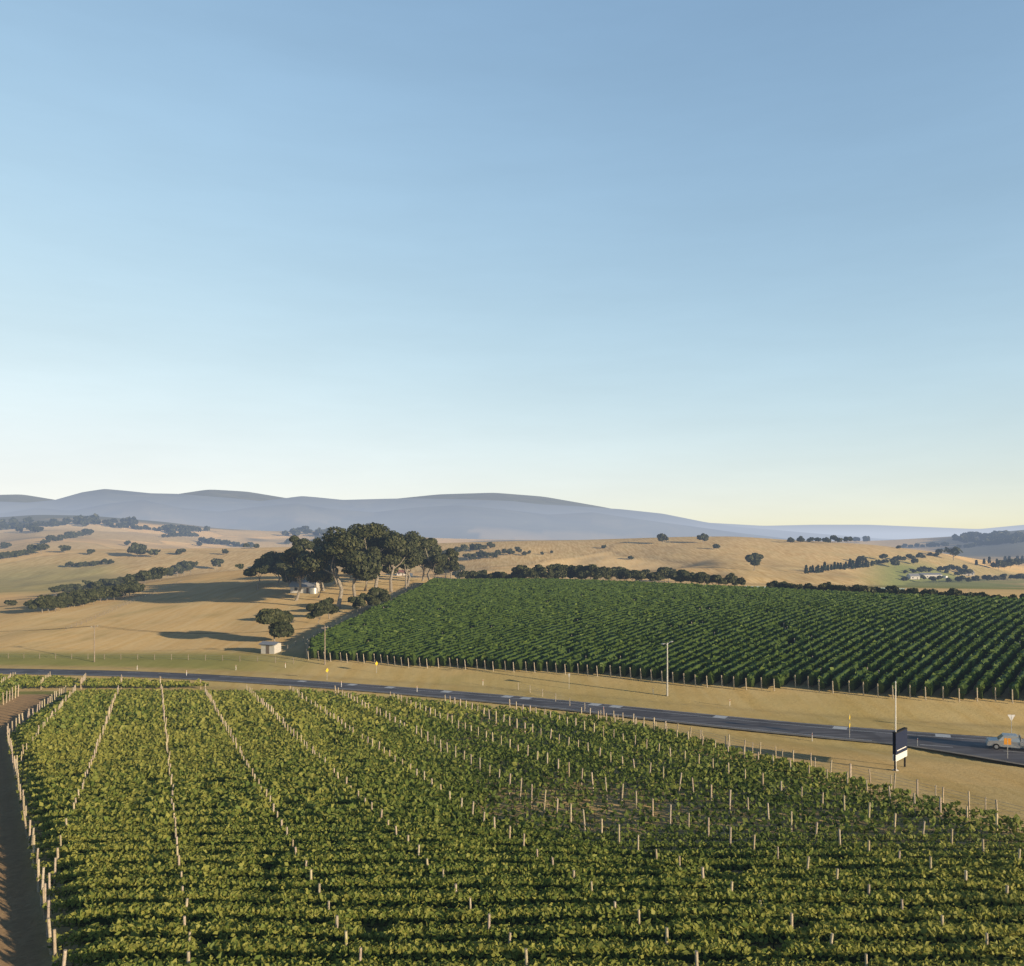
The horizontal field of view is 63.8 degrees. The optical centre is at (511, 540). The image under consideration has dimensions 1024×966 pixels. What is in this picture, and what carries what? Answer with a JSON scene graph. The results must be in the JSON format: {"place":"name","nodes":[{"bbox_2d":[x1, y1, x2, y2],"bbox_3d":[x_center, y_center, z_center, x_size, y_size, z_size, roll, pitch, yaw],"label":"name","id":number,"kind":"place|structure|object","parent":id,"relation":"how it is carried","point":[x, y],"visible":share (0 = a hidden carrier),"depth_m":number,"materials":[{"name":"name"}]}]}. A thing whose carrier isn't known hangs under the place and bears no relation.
{"place":"outdoors","nodes":[
{"label":"outdoors","id":0,"kind":"place"},
{"bbox_2d":[0,489,1023,965],"bbox_3d":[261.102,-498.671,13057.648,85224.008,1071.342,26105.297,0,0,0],"label":"ground","id":1,"kind":"structure","parent":0,"point":[226,601],"depth_m":257.47,"materials":[{"name":"beige plant"}]},
{"bbox_2d":[91,625,97,661],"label":"power pole","id":2,"kind":"object","parent":1,"relation":"on","point":[94,641],"visible":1,"depth_m":190.73,"materials":[{"name":"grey wood"}]},
{"bbox_2d":[25,626,327,633],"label":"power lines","id":3,"kind":"object","parent":2,"relation":"attached to","point":[178,632],"visible":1,"depth_m":184.16,"materials":[{"name":"black metal"}]},
{"bbox_2d":[4,558,243,612],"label":"windbreak trees","id":4,"kind":"object","parent":1,"relation":"on","point":[119,586],"visible":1,"depth_m":343.58,"materials":[{"name":"green plant"}]},
{"bbox_2d":[8,583,418,663],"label":"paddock fence","id":5,"kind":"object","parent":1,"relation":"on","point":[71,657],"visible":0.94,"depth_m":196.19,"materials":[{"name":"brown wood"}]},
{"bbox_2d":[258,641,282,653],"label":"roadside shed","id":6,"kind":"object","parent":1,"relation":"on","point":[269,647],"visible":1,"depth_m":187.40,"materials":[{"name":"paint"}]},
{"bbox_2d":[289,580,320,592],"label":"cottage in trees","id":7,"kind":"object","parent":1,"relation":"on","point":[294,586],"visible":0.76,"depth_m":303.85,"materials":[{"name":"paint"}]},
{"bbox_2d":[309,587,317,593],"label":"water tank","id":8,"kind":"object","parent":1,"relation":"on","point":[313,590],"visible":1,"depth_m":300.48,"materials":[{"name":"silver metal"}]},
{"bbox_2d":[321,626,327,664],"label":"power pole","id":9,"kind":"object","parent":1,"relation":"on","point":[324,647],"visible":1,"depth_m":172.13,"materials":[{"name":"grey wood"}]},
{"bbox_2d":[243,522,464,641],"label":"tree grove","id":10,"kind":"object","parent":1,"relation":"on","point":[365,552],"visible":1,"depth_m":278.65,"materials":[{"name":"green plant"}]},
{"bbox_2d":[396,570,408,575],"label":"house in trees","id":11,"kind":"structure","parent":1,"relation":"on","point":[398,574],"depth_m":717.45,"materials":[{"name":"paint"}]},
{"bbox_2d":[0,673,1023,965],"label":"vineyard vines","id":12,"kind":"object","parent":1,"relation":"on","point":[366,865],"visible":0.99,"depth_m":52.21,"materials":[{"name":"green plant"}]},
{"bbox_2d":[0,513,1023,566],"bbox_3d":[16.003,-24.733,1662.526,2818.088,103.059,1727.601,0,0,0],"label":"trees","id":13,"kind":"object","parent":1,"relation":"on","point":[994,537],"visible":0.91,"depth_m":2136.07,"materials":[{"name":"green plant"}]},
{"bbox_2d":[1,672,1023,965],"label":"vineyard posts","id":14,"kind":"object","parent":1,"relation":"on","point":[41,884],"visible":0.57,"depth_m":62.91,"materials":[{"name":"brown wood"}]},
{"bbox_2d":[306,581,1019,702],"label":"vineyard posts","id":15,"kind":"object","parent":1,"relation":"on","point":[661,671],"visible":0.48,"depth_m":141.64,"materials":[{"name":"brown wood"}]},
{"bbox_2d":[308,578,1023,699],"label":"vineyard vines","id":16,"kind":"object","parent":1,"relation":"on","point":[952,643],"visible":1,"depth_m":170.72,"materials":[{"name":"green plant"}]},
{"bbox_2d":[661,641,672,695],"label":"utility pole","id":17,"kind":"object","parent":1,"relation":"on","point":[667,670],"visible":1,"depth_m":131.24,"materials":[{"name":"wood"}]},
{"bbox_2d":[441,533,1023,598],"bbox_3d":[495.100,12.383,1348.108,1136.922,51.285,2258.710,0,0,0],"label":"trees","id":18,"kind":"object","parent":1,"relation":"on","point":[562,571],"visible":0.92,"depth_m":341.03,"materials":[{"name":"green plant"}]},
{"bbox_2d":[518,683,1023,817],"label":"fence posts","id":19,"kind":"object","parent":1,"relation":"on","point":[891,782],"visible":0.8,"depth_m":84.35,"materials":[{"name":"brown wood"}]},
{"bbox_2d":[893,681,898,770],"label":"utility pole","id":20,"kind":"object","parent":1,"relation":"on","point":[895,713],"visible":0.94,"depth_m":81.46,"materials":[{"name":"white wood"}]},
{"bbox_2d":[892,727,906,770],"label":"billboard","id":21,"kind":"object","parent":1,"relation":"on","point":[899,744],"visible":0.96,"depth_m":81.94,"materials":[{"name":"blue metal"}]},
{"bbox_2d":[906,573,919,578],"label":"house","id":22,"kind":"structure","parent":1,"relation":"on","point":[913,576],"depth_m":741.35,"materials":[{"name":"paint"}]},
{"bbox_2d":[918,573,942,577],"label":"farm building","id":23,"kind":"structure","parent":1,"relation":"on","point":[927,575],"depth_m":764.35,"materials":[{"name":"paint"}]},
{"bbox_2d":[1004,738,1010,758],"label":"entrance sign","id":24,"kind":"object","parent":1,"relation":"on","point":[1007,741],"visible":0.93,"depth_m":90.52,"materials":[{"name":"orange metal"}]},
{"bbox_2d":[1008,715,1014,732],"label":"give way sign","id":25,"kind":"object","parent":1,"relation":"on","point":[1011,717],"visible":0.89,"depth_m":100.68,"materials":[{"name":"silver"}]},
{"bbox_2d":[0,668,1023,764],"bbox_3d":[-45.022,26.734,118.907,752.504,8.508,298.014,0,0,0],"label":"road","id":26,"kind":"structure","parent":0,"point":[973,745],"depth_m":117.39,"materials":[{"name":"grey asphalt"}]},
{"bbox_2d":[985,733,1023,749],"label":"car","id":27,"kind":"object","parent":26,"relation":"on","point":[997,743],"visible":1,"depth_m":94.28,"materials":[{"name":"blue paint"}]},
{"bbox_2d":[0,0,1023,528],"label":"sky","id":28,"kind":"structure","parent":0,"point":[742,262],"materials":[{"name":"blue"}]}
]}

